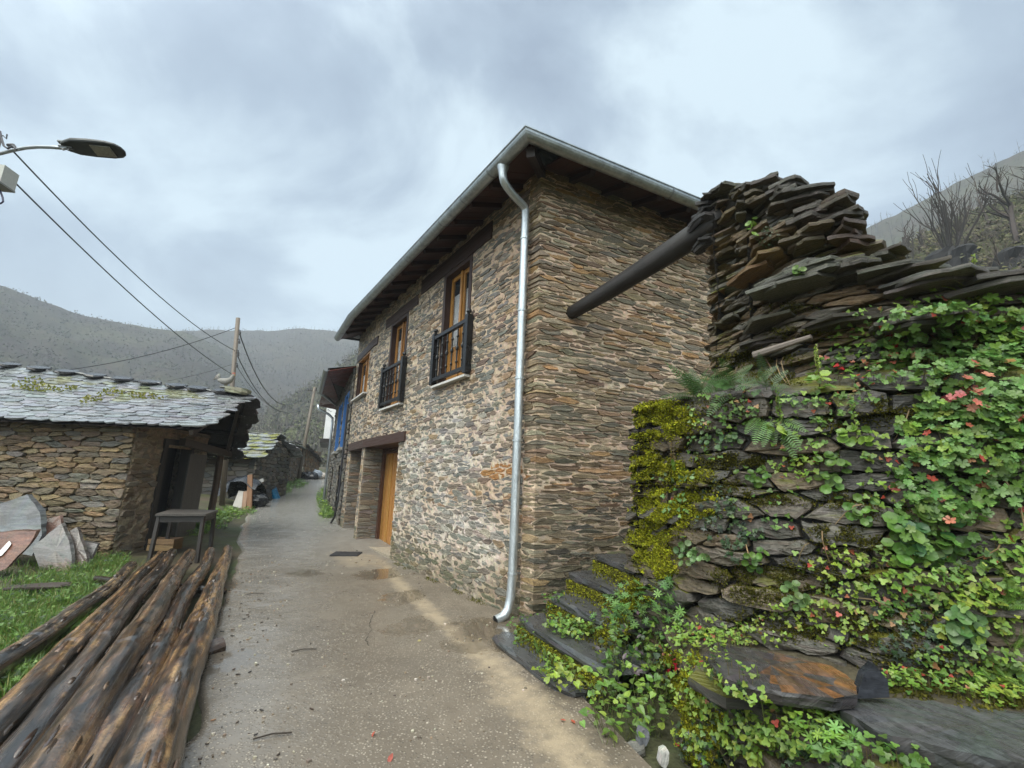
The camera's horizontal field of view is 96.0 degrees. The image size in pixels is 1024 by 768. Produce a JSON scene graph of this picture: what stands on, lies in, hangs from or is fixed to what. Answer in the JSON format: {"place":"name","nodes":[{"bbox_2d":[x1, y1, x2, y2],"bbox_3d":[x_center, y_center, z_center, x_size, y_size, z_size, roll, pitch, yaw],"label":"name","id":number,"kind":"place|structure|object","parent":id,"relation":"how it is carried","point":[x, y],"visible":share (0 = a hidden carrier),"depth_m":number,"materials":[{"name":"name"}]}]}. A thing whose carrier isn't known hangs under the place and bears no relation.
{"place":"outdoors","nodes":[
{"label":"outdoors","id":0,"kind":"place"},
{"bbox_2d":[0,549,143,698],"bbox_3d":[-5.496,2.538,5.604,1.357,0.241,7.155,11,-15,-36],"label":"grass","id":1,"kind":"structure","parent":0,"point":[24,619],"depth_m":5.20,"materials":[{"name":"green plant"}]},
{"bbox_2d":[2,582,70,590],"bbox_3d":[-5.944,2.539,5.782,0.717,0.071,0.194,4,-12,-12],"label":"wood plank","id":2,"kind":"object","parent":1,"relation":"on","point":[49,585],"visible":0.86,"depth_m":5.75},
{"bbox_2d":[0,286,262,412],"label":"hill","id":3,"kind":"structure","parent":0,"point":[86,360],"depth_m":233.45,"materials":[{"name":"plant"}]},
{"bbox_2d":[0,286,266,410],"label":"scrub","id":4,"kind":"object","parent":3,"relation":"on","point":[70,348],"visible":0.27,"depth_m":231.47,"materials":[{"name":"plant"}]},
{"bbox_2d":[184,328,358,416],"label":"hill","id":5,"kind":"structure","parent":0,"point":[277,363],"depth_m":399.10,"materials":[{"name":"plant"}]},
{"bbox_2d":[167,325,357,387],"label":"woodland","id":6,"kind":"object","parent":5,"relation":"on","point":[337,345],"visible":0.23,"depth_m":399.10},
{"bbox_2d":[183,327,358,416],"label":"scrub","id":7,"kind":"object","parent":5,"relation":"on","point":[288,384],"visible":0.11,"depth_m":376.92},
{"bbox_2d":[256,356,356,466],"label":"hill","id":8,"kind":"structure","parent":0,"point":[290,430],"depth_m":132.79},
{"bbox_2d":[248,346,358,466],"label":"woodland","id":9,"kind":"object","parent":8,"relation":"on","point":[280,430],"visible":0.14,"depth_m":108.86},
{"bbox_2d":[316,485,333,517],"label":"grass","id":10,"kind":"structure","parent":0,"point":[326,512],"depth_m":15.51,"materials":[{"name":"green plant"}]},
{"bbox_2d":[0,467,687,767],"bbox_3d":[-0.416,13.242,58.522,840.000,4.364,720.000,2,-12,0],"label":"ground","id":11,"kind":"structure","parent":0,"point":[228,534],"depth_m":6.00,"materials":[{"name":"soil"}]},
{"bbox_2d":[0,529,40,570],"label":"slate slab","id":12,"kind":"object","parent":11,"relation":"on","point":[15,545],"depth_m":6.83,"materials":[{"name":"stone"}]},
{"bbox_2d":[0,494,46,555],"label":"slate slab","id":13,"kind":"object","parent":11,"relation":"on","point":[27,511],"depth_m":7.83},
{"bbox_2d":[33,523,74,570],"bbox_3d":[-7.220,2.586,7.331,0.988,0.653,0.369,-5,-14,28],"label":"slate slab","id":14,"kind":"object","parent":11,"relation":"on","point":[55,546],"depth_m":7.35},
{"bbox_2d":[46,515,63,534],"bbox_3d":[-7.979,2.441,8.004,0.400,0.312,0.241,-7,-15,37],"label":"slate slab","id":15,"kind":"object","parent":11,"relation":"on","point":[53,523],"depth_m":8.01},
{"bbox_2d":[0,131,125,203],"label":"street lamp","id":16,"kind":"object","parent":11,"relation":"on","point":[9,177],"visible":1,"depth_m":5.92,"materials":[{"name":"grey metal"}]},
{"bbox_2d":[89,145,116,157],"bbox_3d":[-5.335,-3.038,6.018,0.228,0.049,0.170,4,-12,-10],"label":"led window","id":17,"kind":"structure","parent":16,"relation":"in","point":[105,151],"depth_m":6.01,"materials":[{"name":"glass"}]},
{"bbox_2d":[69,527,89,566],"bbox_3d":[-7.083,2.676,7.528,0.756,0.610,0.206,-6,-15,33],"label":"slate slab","id":18,"kind":"object","parent":11,"relation":"on","point":[81,549],"depth_m":7.54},
{"bbox_2d":[0,362,260,557],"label":"stone shed","id":19,"kind":"structure","parent":11,"relation":"on","point":[117,472],"depth_m":8.93,"materials":[{"name":"stone"}]},
{"bbox_2d":[11,376,193,402],"bbox_3d":[-9.734,-0.026,9.936,5.672,1.012,1.186,2,-12,0],"label":"moss","id":20,"kind":"object","parent":19,"relation":"on","point":[87,396],"visible":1,"depth_m":9.84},
{"bbox_2d":[144,438,206,549],"bbox_3d":[-7.391,2.426,9.925,0.525,2.400,1.281,2,-12,0],"label":"doorway","id":21,"kind":"structure","parent":19,"relation":"in","point":[191,467],"depth_m":10.18,"materials":[{"name":"brown wood"}]},
{"bbox_2d":[92,575,226,594],"bbox_3d":[-4.657,2.652,6.062,2.018,0.121,0.102,-1,-12,11],"label":"bearer pole","id":22,"kind":"object","parent":11,"relation":"on","point":[107,579],"visible":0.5,"depth_m":6.17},
{"bbox_2d":[0,561,136,679],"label":"log","id":23,"kind":"object","parent":22,"relation":"on","point":[37,640],"visible":0.93,"depth_m":4.03,"materials":[{"name":"wood"}]},
{"bbox_2d":[0,551,165,745],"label":"log","id":24,"kind":"object","parent":22,"relation":"on","point":[19,699],"visible":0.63,"depth_m":3.14,"materials":[{"name":"wood"}]},
{"bbox_2d":[0,548,177,767],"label":"log","id":25,"kind":"object","parent":22,"relation":"on","point":[20,742],"visible":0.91,"depth_m":2.93,"materials":[{"name":"wood"}]},
{"bbox_2d":[18,549,195,767],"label":"log","id":26,"kind":"object","parent":22,"relation":"on","point":[67,738],"visible":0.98,"depth_m":2.58,"materials":[{"name":"wood"}]},
{"bbox_2d":[80,547,214,767],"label":"log","id":27,"kind":"object","parent":22,"relation":"on","point":[115,725],"visible":0.84,"depth_m":2.94,"materials":[{"name":"wood"}]},
{"bbox_2d":[109,545,232,767],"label":"log","id":28,"kind":"object","parent":22,"relation":"on","point":[156,734],"visible":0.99,"depth_m":2.62,"materials":[{"name":"wood"}]},
{"bbox_2d":[146,537,183,550],"bbox_3d":[-6.757,3.115,8.984,0.460,0.215,0.320,3,-12,-7],"label":"wooden crate","id":29,"kind":"object","parent":11,"relation":"on","point":[163,544],"visible":0.86,"depth_m":8.85,"materials":[{"name":"brown wood"}]},
{"bbox_2d":[146,509,217,563],"bbox_3d":[-6.133,2.841,8.677,0.858,0.860,1.430,8,-14,-25],"label":"wooden table","id":30,"kind":"object","parent":11,"relation":"on","point":[170,516],"visible":0.9,"depth_m":8.22,"materials":[{"name":"grey wood"}]},
{"bbox_2d":[186,505,257,535],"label":"grass","id":31,"kind":"structure","parent":11,"relation":"on","point":[226,511],"depth_m":13.04,"materials":[{"name":"green plant"}]},
{"bbox_2d":[219,317,240,505],"bbox_3d":[-9.597,0.931,15.690,0.650,6.706,0.181,2,-12,0],"label":"utility pole","id":32,"kind":"object","parent":11,"relation":"on","point":[234,366],"visible":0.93,"depth_m":15.90,"materials":[{"name":"brown wood"}]},
{"bbox_2d":[13,152,234,350],"bbox_3d":[-8.081,-2.003,11.044,0.021,0.442,10.830,6,-13,-17],"label":"overhead wire","id":33,"kind":"object","parent":32,"relation":"attached to","point":[31,170],"visible":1,"depth_m":7.83,"materials":[{"name":"black paint"}]},
{"bbox_2d":[17,184,230,373],"bbox_3d":[-8.023,-1.422,10.893,0.020,0.349,10.884,6,-13,-17],"label":"overhead wire","id":34,"kind":"object","parent":32,"relation":"attached to","point":[63,230],"visible":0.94,"depth_m":7.87,"materials":[{"name":"black paint"}]},
{"bbox_2d":[218,475,266,498],"bbox_3d":[-9.380,3.614,16.049,1.369,0.881,0.925,2,-12,0],"label":"plastic sheet","id":35,"kind":"object","parent":11,"relation":"on","point":[234,486],"visible":0.77,"depth_m":16.32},
{"bbox_2d":[201,433,302,499],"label":"stone shed","id":36,"kind":"structure","parent":11,"relation":"on","point":[267,457],"depth_m":18.18,"materials":[{"name":"grey stone"}]},
{"bbox_2d":[252,493,269,507],"bbox_3d":[-8.827,4.071,16.056,0.675,0.542,0.675,12,-16,-39],"label":"rubbish sack","id":37,"kind":"object","parent":11,"relation":"on","point":[260,499],"visible":0.76,"depth_m":15.85,"materials":[{"name":"plastic"}]},
{"bbox_2d":[248,431,307,483],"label":"ruined building","id":38,"kind":"structure","parent":11,"relation":"on","point":[293,469],"depth_m":28.37,"materials":[{"name":"grey stone"}]},
{"bbox_2d":[297,387,317,479],"bbox_3d":[-13.600,3.477,30.873,1.064,6.679,0.260,2,-12,0],"label":"utility pole","id":39,"kind":"object","parent":11,"relation":"on","point":[306,435],"visible":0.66,"depth_m":30.85,"materials":[{"name":"brown wood"}]},
{"bbox_2d":[291,441,324,471],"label":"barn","id":40,"kind":"structure","parent":11,"relation":"on","point":[312,460],"depth_m":36.82,"materials":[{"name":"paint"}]},
{"bbox_2d":[320,408,335,447],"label":"white house","id":41,"kind":"structure","parent":11,"relation":"on","point":[324,441],"depth_m":21.70,"materials":[{"name":"paint"}]},
{"bbox_2d":[317,366,365,524],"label":"stone house","id":42,"kind":"structure","parent":11,"relation":"on","point":[336,389],"depth_m":15.07,"materials":[{"name":"stone"}]},
{"bbox_2d":[336,391,350,451],"bbox_3d":[-5.165,1.167,14.235,0.240,1.780,1.200,7,-13,-23],"label":"window","id":43,"kind":"structure","parent":42,"relation":"in","point":[339,449],"depth_m":14.60,"materials":[{"name":"paint"}]},
{"bbox_2d":[334,125,712,622],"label":"stone house","id":44,"kind":"structure","parent":11,"relation":"on","point":[499,394],"depth_m":6.30,"materials":[{"name":"stone"}]},
{"bbox_2d":[351,350,370,401],"bbox_3d":[-3.949,-0.182,12.277,0.260,1.138,1.580,8,-14,-28],"label":"window","id":45,"kind":"structure","parent":44,"relation":"in","point":[361,388],"depth_m":12.75,"materials":[{"name":"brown wood"}]},
{"bbox_2d":[375,447,398,544],"bbox_3d":[-2.462,2.444,10.001,0.140,2.140,2.300,10,-15,-32],"label":"door","id":46,"kind":"structure","parent":44,"relation":"in","point":[386,497],"depth_m":10.58,"materials":[{"name":"brown wood"}]},
{"bbox_2d":[379,311,408,410],"bbox_3d":[-2.434,-0.459,9.852,0.260,1.988,1.240,10,-15,-32],"label":"window","id":47,"kind":"structure","parent":44,"relation":"in","point":[397,347],"depth_m":10.12,"materials":[{"name":"brown wood"}]},
{"bbox_2d":[430,253,473,388],"bbox_3d":[-0.912,-1.008,7.637,0.260,2.058,1.220,10,-15,-32],"label":"window","id":48,"kind":"structure","parent":44,"relation":"in","point":[454,310],"depth_m":7.84,"materials":[{"name":"brown wood"}]},
{"bbox_2d":[566,207,722,318],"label":"roof beam","id":49,"kind":"structure","parent":44,"relation":"attached to","point":[674,248],"depth_m":5.04,"materials":[{"name":"brown wood"}]},
{"bbox_2d":[492,553,651,712],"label":"stone steps","id":50,"kind":"structure","parent":11,"relation":"on","point":[582,653],"depth_m":3.93,"materials":[{"name":"stone"}]},
{"bbox_2d":[506,607,578,680],"bbox_3d":[0.349,2.165,4.568,0.801,0.625,2.544,0,-12,8],"label":"herb","id":51,"kind":"object","parent":50,"relation":"on","point":[548,662],"visible":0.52,"depth_m":3.77,"materials":[{"name":"green plant"}]},
{"bbox_2d":[513,560,640,702],"bbox_3d":[0.667,2.158,4.123,1.374,0.997,1.642,8,-14,-26],"label":"moss","id":52,"kind":"object","parent":50,"relation":"on","point":[591,594],"visible":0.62,"depth_m":4.18,"materials":[{"name":"plant"}]},
{"bbox_2d":[541,591,603,639],"bbox_3d":[0.430,2.256,4.685,0.586,0.393,2.139,4,-12,-8],"label":"herb","id":53,"kind":"object","parent":11,"relation":"on","point":[575,628],"visible":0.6,"depth_m":3.95,"materials":[{"name":"green plant"}]},
{"bbox_2d":[579,609,674,747],"bbox_3d":[0.831,1.972,3.233,0.707,0.585,1.367,-6,-15,34],"label":"dead nettle","id":54,"kind":"object","parent":11,"relation":"on","point":[640,701],"visible":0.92,"depth_m":3.09,"materials":[{"name":"green plant"}]},
{"bbox_2d":[627,741,645,756],"bbox_3d":[0.702,2.099,2.642,0.143,0.062,0.088,5,-13,-15],"label":"rock","id":55,"kind":"object","parent":11,"relation":"on","point":[638,748],"visible":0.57,"depth_m":2.63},
{"bbox_2d":[636,725,649,746],"bbox_3d":[0.761,2.054,2.687,0.067,0.103,0.058,6,-13,-18],"label":"rock","id":56,"kind":"object","parent":55,"relation":"on","point":[645,732],"visible":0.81,"depth_m":2.67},
{"bbox_2d":[588,574,688,637],"bbox_3d":[1.033,1.806,3.660,0.611,0.675,1.000,12,-16,-39],"label":"celandine","id":57,"kind":"object","parent":11,"relation":"on","point":[618,605],"visible":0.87,"depth_m":3.62,"materials":[{"name":"green plant"}]},
{"bbox_2d":[657,745,668,767],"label":"rock","id":58,"kind":"object","parent":11,"relation":"on","point":[663,756],"visible":1,"depth_m":2.51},
{"bbox_2d":[623,171,1023,698],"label":"dry stone wall","id":59,"kind":"structure","parent":11,"relation":"on","point":[836,250],"depth_m":3.20,"materials":[{"name":"stone"}]},
{"bbox_2d":[616,392,738,612],"bbox_3d":[1.306,1.005,3.888,0.507,1.981,1.661,6,-13,-19],"label":"moss","id":60,"kind":"object","parent":59,"relation":"attached to","point":[658,560],"visible":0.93,"depth_m":3.77,"materials":[{"name":"plant"}]},
{"bbox_2d":[658,362,715,399],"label":"fern","id":61,"kind":"object","parent":59,"relation":"on","point":[696,387],"visible":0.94,"depth_m":3.71,"materials":[{"name":"green plant"}]},
{"bbox_2d":[673,536,709,565],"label":"pennywort","id":62,"kind":"object","parent":59,"relation":"attached to","point":[691,552],"visible":0.94,"depth_m":3.29,"materials":[{"name":"green plant"}]},
{"bbox_2d":[686,428,742,448],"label":"pennywort","id":63,"kind":"object","parent":59,"relation":"attached to","point":[730,438],"visible":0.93,"depth_m":3.31,"materials":[{"name":"green plant"}]},
{"bbox_2d":[702,358,751,416],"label":"fern","id":64,"kind":"object","parent":59,"relation":"attached to","point":[718,384],"visible":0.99,"depth_m":3.23,"materials":[{"name":"green plant"}]},
{"bbox_2d":[733,465,771,487],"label":"pennywort","id":65,"kind":"object","parent":59,"relation":"attached to","point":[758,479],"visible":0.99,"depth_m":3.10,"materials":[{"name":"green plant"}]},
{"bbox_2d":[741,542,768,573],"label":"pennywort","id":66,"kind":"object","parent":59,"relation":"attached to","point":[758,557],"visible":0.97,"depth_m":2.96,"materials":[{"name":"green plant"}]},
{"bbox_2d":[735,352,801,407],"bbox_3d":[1.713,-0.020,3.136,0.418,0.394,0.180,2,-12,0],"label":"fern","id":67,"kind":"object","parent":59,"relation":"attached to","point":[762,377],"visible":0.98,"depth_m":3.15,"materials":[{"name":"green plant"}]},
{"bbox_2d":[744,417,806,458],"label":"fern","id":68,"kind":"object","parent":59,"relation":"attached to","point":[765,426],"visible":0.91,"depth_m":3.04,"materials":[{"name":"green plant"}]},
{"bbox_2d":[764,387,794,440],"bbox_3d":[1.786,0.201,3.104,0.184,0.378,0.153,2,-12,0],"label":"pennywort spike","id":69,"kind":"object","parent":59,"relation":"attached to","point":[780,429],"visible":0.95,"depth_m":3.08,"materials":[{"name":"green plant"}]},
{"bbox_2d":[752,334,812,358],"bbox_3d":[2.128,-0.292,3.646,0.062,0.096,0.455,9,-14,-29],"label":"broken stick","id":70,"kind":"object","parent":59,"relation":"on","point":[773,348],"visible":0.98,"depth_m":3.64,"materials":[{"name":"grey wood"}]},
{"bbox_2d":[780,580,811,610],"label":"pennywort","id":71,"kind":"object","parent":59,"relation":"attached to","point":[798,596],"visible":0.98,"depth_m":2.79,"materials":[{"name":"green plant"}]},
{"bbox_2d":[804,343,836,390],"bbox_3d":[2.033,-0.121,3.062,0.190,0.323,0.152,2,-12,0],"label":"pennywort spike","id":72,"kind":"object","parent":59,"relation":"attached to","point":[810,377],"visible":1,"depth_m":3.06,"materials":[{"name":"green plant"}]},
{"bbox_2d":[672,478,976,767],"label":"ivy","id":73,"kind":"object","parent":59,"relation":"attached to","point":[834,763],"visible":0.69,"depth_m":2.49,"materials":[{"name":"green plant"}]},
{"bbox_2d":[813,450,851,500],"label":"pennywort","id":74,"kind":"object","parent":59,"relation":"attached to","point":[833,479],"visible":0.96,"depth_m":2.87,"materials":[{"name":"green plant"}]},
{"bbox_2d":[660,288,1023,707],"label":"herb","id":75,"kind":"object","parent":59,"relation":"attached to","point":[997,558],"visible":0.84,"depth_m":2.55,"materials":[{"name":"green plant"}]},
{"bbox_2d":[676,300,1023,711],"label":"moss","id":76,"kind":"object","parent":59,"relation":"attached to","point":[792,571],"visible":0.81,"depth_m":2.87,"materials":[{"name":"plant"}]},
{"bbox_2d":[836,395,873,446],"bbox_3d":[2.101,0.225,2.840,0.183,0.331,0.157,-8,-16,39],"label":"pennywort spike","id":77,"kind":"object","parent":59,"relation":"attached to","point":[842,434],"visible":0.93,"depth_m":2.83,"materials":[{"name":"green plant"}]},
{"bbox_2d":[842,493,880,526],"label":"pennywort","id":78,"kind":"object","parent":59,"relation":"attached to","point":[856,514],"visible":0.96,"depth_m":2.71,"materials":[{"name":"green plant"}]},
{"bbox_2d":[735,357,1023,677],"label":"dry stalks","id":79,"kind":"object","parent":59,"relation":"on","point":[999,545],"visible":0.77,"depth_m":2.76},
{"bbox_2d":[880,503,972,568],"bbox_3d":[2.324,0.857,2.619,0.446,0.360,0.245,-2,-13,15],"label":"pennywort","id":80,"kind":"object","parent":59,"relation":"attached to","point":[902,550],"visible":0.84,"depth_m":2.56,"materials":[{"name":"green plant"}]},
{"bbox_2d":[868,292,1023,552],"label":"cranesbill","id":81,"kind":"object","parent":59,"relation":"attached to","point":[1000,416],"visible":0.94,"depth_m":2.67,"materials":[{"name":"green plant"}]},
{"bbox_2d":[944,604,989,646],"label":"pennywort","id":82,"kind":"object","parent":59,"relation":"attached to","point":[957,635],"visible":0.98,"depth_m":2.39,"materials":[{"name":"green plant"}]},
{"bbox_2d":[967,388,984,411],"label":"red leaved herb","id":83,"kind":"object","parent":59,"relation":"on","point":[973,407],"visible":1,"depth_m":2.60,"materials":[{"name":"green plant"}]},
{"bbox_2d":[974,575,1023,614],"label":"fern","id":84,"kind":"object","parent":59,"relation":"on","point":[1008,597],"visible":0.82,"depth_m":2.38,"materials":[{"name":"green plant"}]},
{"bbox_2d":[975,651,1022,685],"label":"fern","id":85,"kind":"object","parent":59,"relation":"attached to","point":[1008,669],"visible":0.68,"depth_m":2.32,"materials":[{"name":"green plant"}]},
{"bbox_2d":[990,617,1023,651],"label":"fern","id":86,"kind":"object","parent":59,"relation":"on","point":[1019,644],"visible":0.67,"depth_m":2.37,"materials":[{"name":"green plant"}]},
{"bbox_2d":[649,611,1023,767],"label":"wall","id":87,"kind":"structure","parent":11,"relation":"on","point":[699,681],"depth_m":2.32,"materials":[{"name":"stone"}]},
{"bbox_2d":[600,602,735,767],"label":"moss","id":88,"kind":"object","parent":87,"relation":"on","point":[677,684],"visible":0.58,"depth_m":2.63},
{"bbox_2d":[739,711,763,767],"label":"weed","id":89,"kind":"object","parent":87,"relation":"on","point":[752,761],"visible":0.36,"depth_m":2.20,"materials":[{"name":"green plant"}]},
{"bbox_2d":[703,642,857,710],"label":"slate slab","id":90,"kind":"structure","parent":87,"relation":"on","point":[787,680],"depth_m":2.22,"materials":[{"name":"stone"}]},
{"bbox_2d":[854,661,889,698],"bbox_3d":[1.683,1.396,2.178,0.168,0.148,0.050,2,-12,0],"label":"slate piece","id":91,"kind":"object","parent":90,"relation":"on","point":[871,680],"visible":0.88,"depth_m":2.15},
{"bbox_2d":[644,615,930,767],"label":"herb","id":92,"kind":"object","parent":87,"relation":"on","point":[916,759],"visible":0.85,"depth_m":2.19,"materials":[{"name":"green plant"}]},
{"bbox_2d":[760,712,860,767],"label":"weed","id":93,"kind":"object","parent":87,"relation":"on","point":[826,732],"visible":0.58,"depth_m":1.99,"materials":[{"name":"green plant"}]},
{"bbox_2d":[839,698,1023,767],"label":"slate slab","id":94,"kind":"structure","parent":87,"relation":"on","point":[942,735],"depth_m":1.92,"materials":[{"name":"stone"}]},
{"bbox_2d":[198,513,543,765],"bbox_3d":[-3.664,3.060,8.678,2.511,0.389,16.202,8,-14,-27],"label":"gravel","id":95,"kind":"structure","parent":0,"point":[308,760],"depth_m":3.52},
{"bbox_2d":[181,475,651,767],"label":"road","id":96,"kind":"structure","parent":0,"point":[339,725],"depth_m":3.46,"materials":[{"name":"concrete"}]},
{"bbox_2d":[208,637,225,654],"bbox_3d":[-2.509,2.228,3.881,0.153,0.157,0.150,-8,-15,37],"label":"log stub","id":97,"kind":"object","parent":96,"relation":"on","point":[218,645],"visible":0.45,"depth_m":3.86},
{"bbox_2d":[185,572,317,763],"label":"bark chips","id":98,"kind":"object","parent":96,"relation":"on","point":[251,671],"visible":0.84,"depth_m":3.44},
{"bbox_2d":[531,656,592,692],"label":"weed","id":99,"kind":"object","parent":96,"relation":"on","point":[577,683],"visible":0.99,"depth_m":3.28,"materials":[{"name":"green plant"}]},
{"bbox_2d":[0,0,1023,331],"label":"sky","id":100,"kind":"structure","parent":0,"point":[282,157],"materials":[{"name":"grey"}]},
{"bbox_2d":[866,151,1023,246],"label":"hill","id":101,"kind":"structure","parent":0,"point":[1012,162],"depth_m":215.01,"materials":[{"name":"plant"}]},
{"bbox_2d":[871,140,1021,243],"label":"ridge woodland","id":102,"kind":"object","parent":101,"relation":"on","point":[983,167],"visible":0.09,"depth_m":215.44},
{"bbox_2d":[908,192,1023,266],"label":"hillside","id":103,"kind":"structure","parent":0,"point":[988,264],"depth_m":38.82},
{"bbox_2d":[924,245,958,263],"bbox_3d":[32.925,-9.059,34.616,3.136,2.241,3.035,-3,-13,20],"label":"rock","id":104,"kind":"object","parent":103,"relation":"on","point":[942,252],"visible":0.26,"depth_m":34.39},
{"bbox_2d":[896,151,989,247],"bbox_3d":[34.024,-13.007,35.864,8.267,8.892,5.095,10,-14,-32],"label":"bare tree","id":105,"kind":"object","parent":103,"relation":"on","point":[959,225],"visible":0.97,"depth_m":34.78,"materials":[{"name":"plant"}]},
{"bbox_2d":[899,184,1023,269],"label":"hillside scrub","id":106,"kind":"object","parent":103,"relation":"on","point":[992,227],"visible":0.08,"depth_m":37.44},
{"bbox_2d":[949,243,980,266],"bbox_3d":[32.761,-9.137,33.329,2.224,1.785,1.968,2,-12,0],"label":"rock","id":107,"kind":"object","parent":103,"relation":"on","point":[968,250],"visible":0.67,"depth_m":32.84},
{"bbox_2d":[961,169,1017,223],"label":"bare tree","id":108,"kind":"object","parent":103,"relation":"on","point":[985,215],"visible":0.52,"depth_m":40.79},
{"bbox_2d":[967,163,1020,243],"bbox_3d":[34.694,-12.378,32.919,1.907,5.556,4.142,-5,-14,27],"label":"bare tree","id":109,"kind":"object","parent":103,"relation":"on","point":[1009,215],"visible":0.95,"depth_m":32.89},
{"bbox_2d":[976,234,1016,267],"bbox_3d":[30.132,-8.095,28.342,1.648,3.011,2.745,-8,-15,37],"label":"bare tree","id":110,"kind":"object","parent":103,"relation":"on","point":[995,249],"visible":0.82,"depth_m":28.42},
{"bbox_2d":[992,245,1023,270],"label":"rock","id":111,"kind":"object","parent":103,"relation":"on","point":[1012,252],"visible":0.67,"depth_m":27.73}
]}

